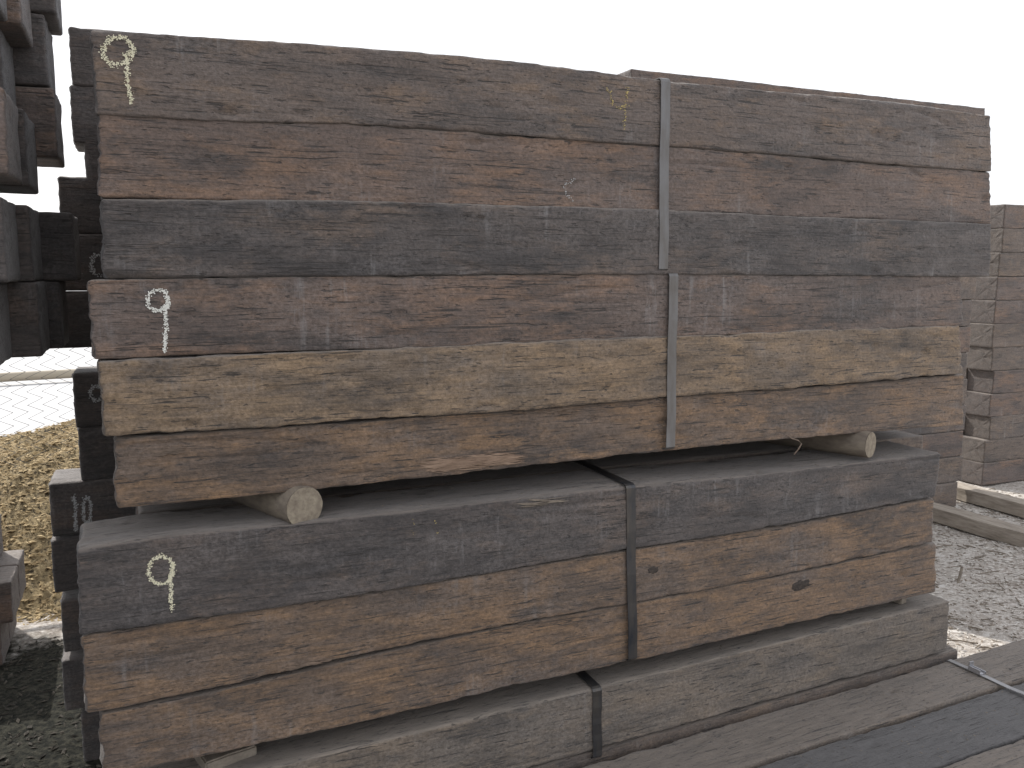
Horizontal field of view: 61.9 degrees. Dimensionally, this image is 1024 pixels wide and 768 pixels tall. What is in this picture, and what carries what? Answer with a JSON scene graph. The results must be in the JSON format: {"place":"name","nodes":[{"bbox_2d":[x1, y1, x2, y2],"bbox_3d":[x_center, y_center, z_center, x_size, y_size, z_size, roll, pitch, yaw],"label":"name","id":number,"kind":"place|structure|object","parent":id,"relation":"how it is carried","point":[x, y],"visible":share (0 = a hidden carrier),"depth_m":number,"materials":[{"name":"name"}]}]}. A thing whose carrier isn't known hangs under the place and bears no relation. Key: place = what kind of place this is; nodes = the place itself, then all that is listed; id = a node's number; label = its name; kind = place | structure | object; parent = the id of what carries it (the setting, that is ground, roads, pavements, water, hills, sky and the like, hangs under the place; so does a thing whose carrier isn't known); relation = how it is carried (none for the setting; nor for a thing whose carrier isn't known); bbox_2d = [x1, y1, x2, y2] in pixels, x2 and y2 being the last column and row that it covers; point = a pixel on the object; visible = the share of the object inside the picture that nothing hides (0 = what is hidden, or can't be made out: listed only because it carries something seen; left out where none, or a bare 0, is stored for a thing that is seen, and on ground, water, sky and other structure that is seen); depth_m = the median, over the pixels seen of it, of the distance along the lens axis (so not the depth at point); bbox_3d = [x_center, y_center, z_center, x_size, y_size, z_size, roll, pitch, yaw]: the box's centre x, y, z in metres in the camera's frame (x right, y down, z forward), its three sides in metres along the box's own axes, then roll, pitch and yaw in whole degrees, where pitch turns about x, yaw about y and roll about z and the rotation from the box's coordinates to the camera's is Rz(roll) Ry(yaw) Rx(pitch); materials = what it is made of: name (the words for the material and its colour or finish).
{"place":"outdoors","nodes":[
{"label":"outdoors","id":0,"kind":"place"},
{"bbox_2d":[15,86,64,167],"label":"railway tie","id":1,"kind":"object","parent":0,"point":[41,107],"visible":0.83,"depth_m":2.20,"materials":[{"name":"brown wood"}]},
{"bbox_2d":[11,13,55,92],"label":"railway tie","id":2,"kind":"object","parent":1,"relation":"on","point":[34,66],"visible":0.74,"depth_m":2.18,"materials":[{"name":"wood"}]},
{"bbox_2d":[29,0,62,35],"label":"railway tie","id":3,"kind":"object","parent":2,"relation":"on","point":[50,11],"visible":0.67,"depth_m":2.19,"materials":[{"name":"wood"}]},
{"bbox_2d":[0,347,97,436],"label":"gravel yard","id":4,"kind":"structure","parent":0,"point":[49,412],"depth_m":11.70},
{"bbox_2d":[0,369,75,381],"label":"long pipe","id":5,"kind":"object","parent":4,"relation":"on","point":[53,374],"depth_m":12.70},
{"bbox_2d":[0,480,1023,767],"bbox_3d":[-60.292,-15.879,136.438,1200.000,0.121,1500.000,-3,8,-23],"label":"ground","id":6,"kind":"structure","parent":0,"point":[28,700],"depth_m":3.84,"materials":[{"name":"grey gravel"}]},
{"bbox_2d":[0,623,9,665],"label":"railway tie","id":7,"kind":"object","parent":6,"relation":"on","point":[4,639],"visible":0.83,"depth_m":3.61,"materials":[{"name":"wood"}]},
{"bbox_2d":[0,566,19,623],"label":"railway tie","id":8,"kind":"object","parent":7,"relation":"on","point":[9,597],"visible":1,"depth_m":3.55,"materials":[{"name":"wood"}]},
{"bbox_2d":[8,617,16,641],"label":"railway tie","id":9,"kind":"object","parent":6,"relation":"on","point":[12,625],"visible":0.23,"depth_m":3.83,"materials":[{"name":"brown wood"}]},
{"bbox_2d":[0,549,25,600],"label":"railway tie","id":10,"kind":"object","parent":9,"relation":"on","point":[12,558],"visible":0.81,"depth_m":3.84,"materials":[{"name":"grey wood"}]},
{"bbox_2d":[0,514,3,555],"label":"railway tie","id":11,"kind":"object","parent":10,"relation":"on","point":[1,546],"visible":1,"depth_m":3.88,"materials":[{"name":"grey wood"}]},
{"bbox_2d":[0,419,79,620],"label":"mulch heap","id":12,"kind":"object","parent":6,"relation":"on","point":[42,576],"visible":0.12,"depth_m":4.64,"materials":[{"name":"beige wood"}]},
{"bbox_2d":[0,419,79,624],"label":"mulch chips","id":13,"kind":"object","parent":12,"relation":"on","point":[12,454],"visible":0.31,"depth_m":4.87,"materials":[{"name":"beige wood"}]},
{"bbox_2d":[0,347,93,471],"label":"chain link fence","id":14,"kind":"object","parent":6,"relation":"on","point":[36,408],"visible":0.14,"depth_m":5.09,"materials":[{"name":"metal"}]},
{"bbox_2d":[0,636,101,767],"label":"dark litter","id":15,"kind":"object","parent":6,"relation":"on","point":[6,762],"visible":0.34,"depth_m":3.20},
{"bbox_2d":[80,707,99,761],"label":"railway tie","id":16,"kind":"object","parent":6,"relation":"on","point":[90,735],"visible":0.08,"depth_m":2.88,"materials":[{"name":"black wood"}]},
{"bbox_2d":[61,649,84,710],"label":"railway tie","id":17,"kind":"object","parent":16,"relation":"on","point":[73,672],"visible":0.06,"depth_m":2.84,"materials":[{"name":"black wood"}]},
{"bbox_2d":[60,589,82,651],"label":"railway tie","id":18,"kind":"object","parent":17,"relation":"on","point":[72,635],"visible":0.07,"depth_m":2.82,"materials":[{"name":"wood"}]},
{"bbox_2d":[50,533,79,592],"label":"railway tie","id":19,"kind":"object","parent":18,"relation":"on","point":[64,563],"visible":0.1,"depth_m":2.79,"materials":[{"name":"black wood"}]},
{"bbox_2d":[48,468,135,536],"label":"railway tie","id":20,"kind":"object","parent":19,"relation":"on","point":[76,502],"visible":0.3,"depth_m":2.79,"materials":[{"name":"black wood"}]},
{"bbox_2d":[77,426,115,480],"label":"railway tie","id":21,"kind":"object","parent":20,"relation":"on","point":[96,453],"visible":0.09,"depth_m":2.79,"materials":[{"name":"black wood"}]},
{"bbox_2d":[72,366,101,426],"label":"railway tie","id":22,"kind":"object","parent":21,"relation":"on","point":[87,398],"visible":0.12,"depth_m":2.76,"materials":[{"name":"black wood"}]},
{"bbox_2d":[64,291,91,347],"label":"railway tie","id":23,"kind":"object","parent":22,"relation":"on","point":[79,323],"visible":0.02,"depth_m":2.72,"materials":[{"name":"brown wood"}]},
{"bbox_2d":[65,234,104,290],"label":"railway tie","id":24,"kind":"object","parent":23,"relation":"on","point":[90,245],"visible":0.08,"depth_m":2.71,"materials":[{"name":"black wood"}]},
{"bbox_2d":[57,176,101,233],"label":"railway tie","id":25,"kind":"object","parent":24,"relation":"on","point":[79,198],"visible":0.04,"depth_m":2.69,"materials":[{"name":"black wood"}]},
{"bbox_2d":[83,135,99,180],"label":"railway tie","id":26,"kind":"object","parent":25,"relation":"on","point":[92,153],"visible":0.07,"depth_m":2.68,"materials":[{"name":"black wood"}]},
{"bbox_2d":[69,85,96,151],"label":"railway tie","id":27,"kind":"object","parent":26,"relation":"on","point":[83,114],"visible":0.03,"depth_m":2.66,"materials":[{"name":"wood"}]},
{"bbox_2d":[68,27,135,86],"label":"railway tie","id":28,"kind":"object","parent":27,"relation":"on","point":[80,59],"visible":0.08,"depth_m":2.64,"materials":[{"name":"brown wood"}]},
{"bbox_2d":[528,645,957,767],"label":"railway tie","id":29,"kind":"object","parent":6,"relation":"on","point":[617,750],"visible":0.23,"depth_m":2.74,"materials":[{"name":"wood"}]},
{"bbox_2d":[149,593,948,767],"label":"railway tie","id":30,"kind":"object","parent":29,"relation":"on","point":[540,722],"visible":0.77,"depth_m":2.54,"materials":[{"name":"brown wood"}]},
{"bbox_2d":[194,745,256,767],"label":"spacer block","id":31,"kind":"object","parent":30,"relation":"on","point":[220,759],"depth_m":2.13,"materials":[{"name":"beige wood"}]},
{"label":"railway tie","id":32,"kind":"object","parent":31,"relation":"on","visible":0},
{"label":"railway tie","id":33,"kind":"object","parent":32,"relation":"on","visible":0},
{"bbox_2d":[138,430,922,513],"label":"railway tie","id":34,"kind":"object","parent":33,"relation":"on","point":[723,451],"visible":0.16,"depth_m":2.71,"materials":[{"name":"brown wood"}]},
{"bbox_2d":[576,670,601,758],"bbox_3d":[0.057,0.933,2.923,0.035,0.227,0.958,-3,8,-23],"label":"steel strap","id":35,"kind":"object","parent":30,"relation":"attached to","point":[590,681],"visible":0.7,"depth_m":2.49,"materials":[{"name":"grey metal"}]},
{"bbox_2d":[892,598,905,604],"bbox_3d":[1.212,0.720,3.382,0.036,0.042,0.800,-4,8,-26],"label":"spacer block","id":36,"kind":"object","parent":30,"relation":"on","point":[901,601],"depth_m":3.03,"materials":[{"name":"beige wood"}]},
{"bbox_2d":[98,542,935,767],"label":"railway tie","id":37,"kind":"object","parent":36,"relation":"on","point":[338,692],"visible":0.73,"depth_m":2.31,"materials":[{"name":"brown wood"}]},
{"bbox_2d":[80,497,933,712],"bbox_3d":[0.207,0.556,2.532,2.655,0.220,0.239,-3,8,-23],"label":"railway tie","id":38,"kind":"object","parent":37,"relation":"on","point":[123,667],"visible":0.73,"depth_m":2.25,"materials":[{"name":"brown wood"}]},
{"bbox_2d":[76,441,939,634],"bbox_3d":[0.214,0.378,2.500,2.653,0.210,0.240,-3,8,-23],"label":"railway tie","id":39,"kind":"object","parent":38,"relation":"on","point":[138,570],"visible":0.95,"depth_m":2.23,"materials":[{"name":"grey wood"}]},
{"bbox_2d":[228,486,322,523],"bbox_3d":[-0.821,0.256,2.399,0.104,0.104,0.928,-7,10,-43],"label":"round log","id":40,"kind":"object","parent":39,"relation":"on","point":[302,504],"visible":0.31,"depth_m":2.07,"materials":[{"name":"beige wood"}]},
{"bbox_2d":[113,374,963,507],"bbox_3d":[0.304,0.111,2.539,2.708,0.185,0.242,-3,8,-23],"label":"railway tie","id":41,"kind":"object","parent":40,"relation":"on","point":[154,468],"visible":0.77,"depth_m":2.26,"materials":[{"name":"brown wood"}]},
{"bbox_2d":[97,325,962,435],"bbox_3d":[0.281,-0.053,2.494,2.685,0.196,0.239,-3,8,-23],"label":"railway tie","id":42,"kind":"object","parent":41,"relation":"on","point":[204,392],"visible":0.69,"depth_m":2.21,"materials":[{"name":"brown wood"}]},
{"bbox_2d":[87,274,962,358],"bbox_3d":[0.271,-0.226,2.472,2.683,0.188,0.235,-3,8,-23],"label":"railway tie","id":43,"kind":"object","parent":42,"relation":"on","point":[135,318],"visible":0.86,"depth_m":2.18,"materials":[{"name":"brown wood"}]},
{"bbox_2d":[99,199,990,279],"bbox_3d":[0.339,-0.403,2.476,2.767,0.192,0.234,-3,8,-23],"label":"railway tie","id":44,"kind":"object","parent":43,"relation":"on","point":[160,239],"visible":0.94,"depth_m":2.19,"materials":[{"name":"wood"}]},
{"bbox_2d":[97,115,990,223],"bbox_3d":[0.335,-0.577,2.462,2.764,0.195,0.234,-3,8,-23],"label":"railway tie","id":45,"kind":"object","parent":44,"relation":"on","point":[151,158],"visible":0.81,"depth_m":2.17,"materials":[{"name":"brown wood"}]},
{"bbox_2d":[90,30,990,171],"bbox_3d":[0.326,-0.751,2.430,2.737,0.207,0.236,-3,8,-23],"label":"railway tie","id":46,"kind":"object","parent":45,"relation":"on","point":[149,75],"visible":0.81,"depth_m":2.14,"materials":[{"name":"brown wood"}]},
{"bbox_2d":[654,78,670,269],"bbox_3d":[0.230,-0.634,2.797,0.034,0.530,0.962,-3,8,-23],"label":"steel strap","id":47,"kind":"object","parent":46,"relation":"attached to","point":[664,176],"visible":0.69,"depth_m":2.36,"materials":[{"name":"grey metal"}]},
{"bbox_2d":[662,273,678,449],"bbox_3d":[0.265,-0.120,2.877,0.034,0.514,0.964,-3,8,-23],"label":"steel strap","id":48,"kind":"object","parent":41,"relation":"attached to","point":[671,359],"visible":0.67,"depth_m":2.44,"materials":[{"name":"grey metal"}]},
{"bbox_2d":[786,434,801,454],"bbox_3d":[0.873,0.188,2.644,0.052,0.066,0.010,1,7,4],"label":"wood splinter","id":49,"kind":"object","parent":41,"relation":"hanging from","point":[796,440],"visible":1,"depth_m":2.64,"materials":[{"name":"wood"}]},
{"bbox_2d":[758,431,875,457],"bbox_3d":[0.864,0.160,3.098,0.089,0.090,0.880,-7,10,-44],"label":"round log","id":50,"kind":"object","parent":39,"relation":"on","point":[861,444],"visible":0.38,"depth_m":2.82,"materials":[{"name":"beige wood"}]},
{"bbox_2d":[573,460,636,660],"bbox_3d":[0.151,0.490,2.898,0.053,0.538,0.976,-3,8,-23],"label":"steel strap","id":51,"kind":"object","parent":37,"relation":"attached to","point":[631,560],"visible":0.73,"depth_m":2.46,"materials":[{"name":"grey metal"}]},
{"bbox_2d":[583,639,1023,767],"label":"railway tie","id":52,"kind":"object","parent":6,"relation":"on","point":[745,744],"visible":0.77,"depth_m":2.70,"materials":[{"name":"brown wood"}]},
{"bbox_2d":[946,659,1023,694],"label":"steel strap","id":53,"kind":"object","parent":52,"relation":"attached to","point":[971,667],"visible":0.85,"depth_m":2.94,"materials":[{"name":"grey metal"}]},
{"bbox_2d":[759,683,1023,767],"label":"railway tie","id":54,"kind":"object","parent":6,"relation":"on","point":[886,747],"visible":0.91,"depth_m":2.57,"materials":[{"name":"weathered wood"}]},
{"bbox_2d":[931,482,957,506],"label":"railway tie","id":55,"kind":"object","parent":6,"relation":"on","point":[945,493],"visible":0.09,"depth_m":5.96,"materials":[{"name":"brown wood"}]},
{"bbox_2d":[937,456,962,483],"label":"railway tie","id":56,"kind":"object","parent":55,"relation":"on","point":[950,469],"visible":0.08,"depth_m":5.94,"materials":[{"name":"wood"}]},
{"bbox_2d":[920,430,962,457],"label":"railway tie","id":57,"kind":"object","parent":56,"relation":"on","point":[946,444],"visible":0.09,"depth_m":5.89,"materials":[{"name":"brown wood"}]},
{"bbox_2d":[896,404,965,434],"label":"railway tie","id":58,"kind":"object","parent":57,"relation":"on","point":[924,430],"visible":0.06,"depth_m":5.84,"materials":[{"name":"wood"}]},
{"bbox_2d":[962,379,966,403],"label":"railway tie","id":59,"kind":"object","parent":58,"relation":"on","point":[964,389],"visible":0.02,"depth_m":5.91,"materials":[{"name":"wood"}]},
{"bbox_2d":[958,353,966,377],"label":"railway tie","id":60,"kind":"object","parent":59,"relation":"on","point":[963,363],"visible":0.02,"depth_m":5.87,"materials":[{"name":"brown wood"}]},
{"bbox_2d":[959,326,970,352],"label":"railway tie","id":61,"kind":"object","parent":60,"relation":"on","point":[964,335],"visible":0.06,"depth_m":5.85,"materials":[{"name":"brown wood"}]},
{"bbox_2d":[960,299,971,325],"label":"railway tie","id":62,"kind":"object","parent":61,"relation":"on","point":[966,309],"visible":0.05,"depth_m":5.83,"materials":[{"name":"brown wood"}]},
{"bbox_2d":[960,277,976,298],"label":"railway tie","id":63,"kind":"object","parent":62,"relation":"on","point":[968,288],"visible":0.04,"depth_m":5.80,"materials":[{"name":"brown wood"}]},
{"bbox_2d":[957,566,963,582],"bbox_3d":[2.321,0.991,4.422,0.038,0.093,0.010,-3,8,-23],"label":"wood splinter","id":64,"kind":"object","parent":6,"relation":"on","point":[960,573],"visible":1,"depth_m":4.42,"materials":[{"name":"beige wood"}]},
{"bbox_2d":[929,488,1023,655],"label":"wood chips","id":65,"kind":"object","parent":6,"relation":"on","point":[936,586],"visible":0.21,"depth_m":4.37,"materials":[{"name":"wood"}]},
{"bbox_2d":[932,488,1023,648],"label":"long splinters","id":66,"kind":"object","parent":6,"relation":"on","point":[976,557],"visible":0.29,"depth_m":4.61,"materials":[{"name":"brown wood"}]},
{"bbox_2d":[944,739,1023,767],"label":"railway tie","id":67,"kind":"object","parent":6,"relation":"on","point":[1003,755],"visible":1,"depth_m":2.46,"materials":[{"name":"wood"}]},
{"bbox_2d":[239,447,1023,767],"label":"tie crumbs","id":68,"kind":"object","parent":67,"relation":"on","point":[747,647],"visible":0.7,"depth_m":2.60,"materials":[{"name":"brown wood"}]},
{"bbox_2d":[957,482,1023,517],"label":"ground timber","id":69,"kind":"object","parent":6,"relation":"on","point":[1000,502],"visible":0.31,"depth_m":5.97,"materials":[{"name":"beige wood"}]},
{"bbox_2d":[961,458,1023,484],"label":"railway tie","id":70,"kind":"object","parent":6,"relation":"on","point":[995,472],"visible":0.66,"depth_m":6.67,"materials":[{"name":"brown wood"}]},
{"bbox_2d":[960,435,1023,462],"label":"railway tie","id":71,"kind":"object","parent":70,"relation":"on","point":[976,449],"visible":0.82,"depth_m":6.65,"materials":[{"name":"brown wood"}]},
{"bbox_2d":[964,413,1023,439],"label":"railway tie","id":72,"kind":"object","parent":71,"relation":"on","point":[995,427],"visible":0.76,"depth_m":6.64,"materials":[{"name":"brown wood"}]},
{"bbox_2d":[964,391,1023,416],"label":"railway tie","id":73,"kind":"object","parent":72,"relation":"on","point":[991,405],"visible":0.75,"depth_m":6.61,"materials":[{"name":"brown wood"}]},
{"bbox_2d":[967,368,1023,393],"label":"railway tie","id":74,"kind":"object","parent":73,"relation":"on","point":[998,381],"visible":0.83,"depth_m":6.59,"materials":[{"name":"brown wood"}]},
{"bbox_2d":[966,346,1023,370],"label":"railway tie","id":75,"kind":"object","parent":74,"relation":"on","point":[993,359],"visible":0.77,"depth_m":6.56,"materials":[{"name":"wood"}]},
{"bbox_2d":[970,323,1023,347],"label":"railway tie","id":76,"kind":"object","parent":75,"relation":"on","point":[996,335],"visible":0.78,"depth_m":6.53,"materials":[{"name":"brown wood"}]},
{"bbox_2d":[970,300,1023,323],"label":"railway tie","id":77,"kind":"object","parent":76,"relation":"on","point":[996,311],"visible":0.87,"depth_m":6.50,"materials":[{"name":"wood"}]},
{"bbox_2d":[969,276,1023,299],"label":"railway tie","id":78,"kind":"object","parent":77,"relation":"on","point":[1001,288],"visible":0.85,"depth_m":6.48,"materials":[{"name":"wood"}]},
{"bbox_2d":[987,253,1023,276],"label":"railway tie","id":79,"kind":"object","parent":78,"relation":"on","point":[1006,264],"visible":0.72,"depth_m":6.44,"materials":[{"name":"brown wood"}]},
{"bbox_2d":[990,228,1023,252],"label":"railway tie","id":80,"kind":"object","parent":79,"relation":"on","point":[1004,240],"visible":0.75,"depth_m":6.42,"materials":[{"name":"brown wood"}]},
{"bbox_2d":[990,204,1023,228],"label":"railway tie","id":81,"kind":"object","parent":80,"relation":"on","point":[1009,216],"visible":0.79,"depth_m":6.40,"materials":[{"name":"wood"}]},
{"bbox_2d":[0,0,1023,211],"label":"sky","id":82,"kind":"structure","parent":0,"point":[970,53],"materials":[{"name":"white"}]},
{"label":"railway tie","id":83,"kind":"object","parent":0,"visible":0},
{"bbox_2d":[617,69,984,114],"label":"railway tie","id":84,"kind":"object","parent":83,"relation":"on","point":[681,78],"visible":0.27,"depth_m":4.96,"materials":[{"name":"brown wood"}]},
{"bbox_3d":[-2.405,-0.387,1.562,0.082,0.038,0.752,-3,8,-23],"label":"spacer block","id":85,"kind":"object","parent":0,"visible":0},
{"bbox_2d":[0,87,21,184],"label":"railway tie","id":86,"kind":"object","parent":85,"relation":"on","point":[10,168],"visible":1,"depth_m":1.81,"materials":[{"name":"brown wood"}]},
{"bbox_2d":[0,108,38,193],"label":"railway tie","id":87,"kind":"object","parent":85,"relation":"on","point":[27,145],"visible":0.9,"depth_m":2.02,"materials":[{"name":"black wood"}]},
{"bbox_2d":[0,29,15,105],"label":"railway tie","id":88,"kind":"object","parent":87,"relation":"on","point":[7,80],"visible":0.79,"depth_m":2.03,"materials":[{"name":"wood"}]},
{"bbox_2d":[0,0,32,47],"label":"railway tie","id":89,"kind":"object","parent":88,"relation":"on","point":[16,28],"visible":0.97,"depth_m":2.00,"materials":[{"name":"brown wood"}]},
{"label":"railway tie","id":90,"kind":"object","parent":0,"visible":0},
{"bbox_2d":[0,0,7,21],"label":"railway tie","id":91,"kind":"object","parent":90,"relation":"on","point":[3,11],"visible":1,"depth_m":1.89,"materials":[{"name":"wood"}]},
{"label":"railway tie","id":92,"kind":"object","parent":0,"visible":0},
{"bbox_2d":[0,282,11,364],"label":"railway tie","id":93,"kind":"object","parent":92,"relation":"on","point":[5,344],"visible":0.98,"depth_m":1.92,"materials":[{"name":"wood"}]},
{"bbox_2d":[0,197,19,282],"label":"railway tie","id":94,"kind":"object","parent":93,"relation":"on","point":[9,262],"visible":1,"depth_m":1.84,"materials":[{"name":"wood"}]},
{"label":"railway tie","id":95,"kind":"object","parent":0,"visible":0},
{"bbox_2d":[7,281,49,357],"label":"railway tie","id":96,"kind":"object","parent":95,"relation":"on","point":[29,317],"visible":0.93,"depth_m":2.03,"materials":[{"name":"brown wood"}]},
{"bbox_2d":[16,205,42,281],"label":"railway tie","id":97,"kind":"object","parent":96,"relation":"on","point":[29,242],"visible":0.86,"depth_m":2.01,"materials":[{"name":"black wood"}]},
{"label":"railway tie","id":98,"kind":"object","parent":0,"visible":0},
{"bbox_2d":[45,281,68,348],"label":"railway tie","id":99,"kind":"object","parent":98,"relation":"on","point":[57,313],"visible":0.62,"depth_m":2.27,"materials":[{"name":"brown wood"}]},
{"bbox_2d":[39,212,80,280],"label":"railway tie","id":100,"kind":"object","parent":99,"relation":"on","point":[60,246],"visible":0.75,"depth_m":2.25,"materials":[{"name":"black wood"}]}
]}

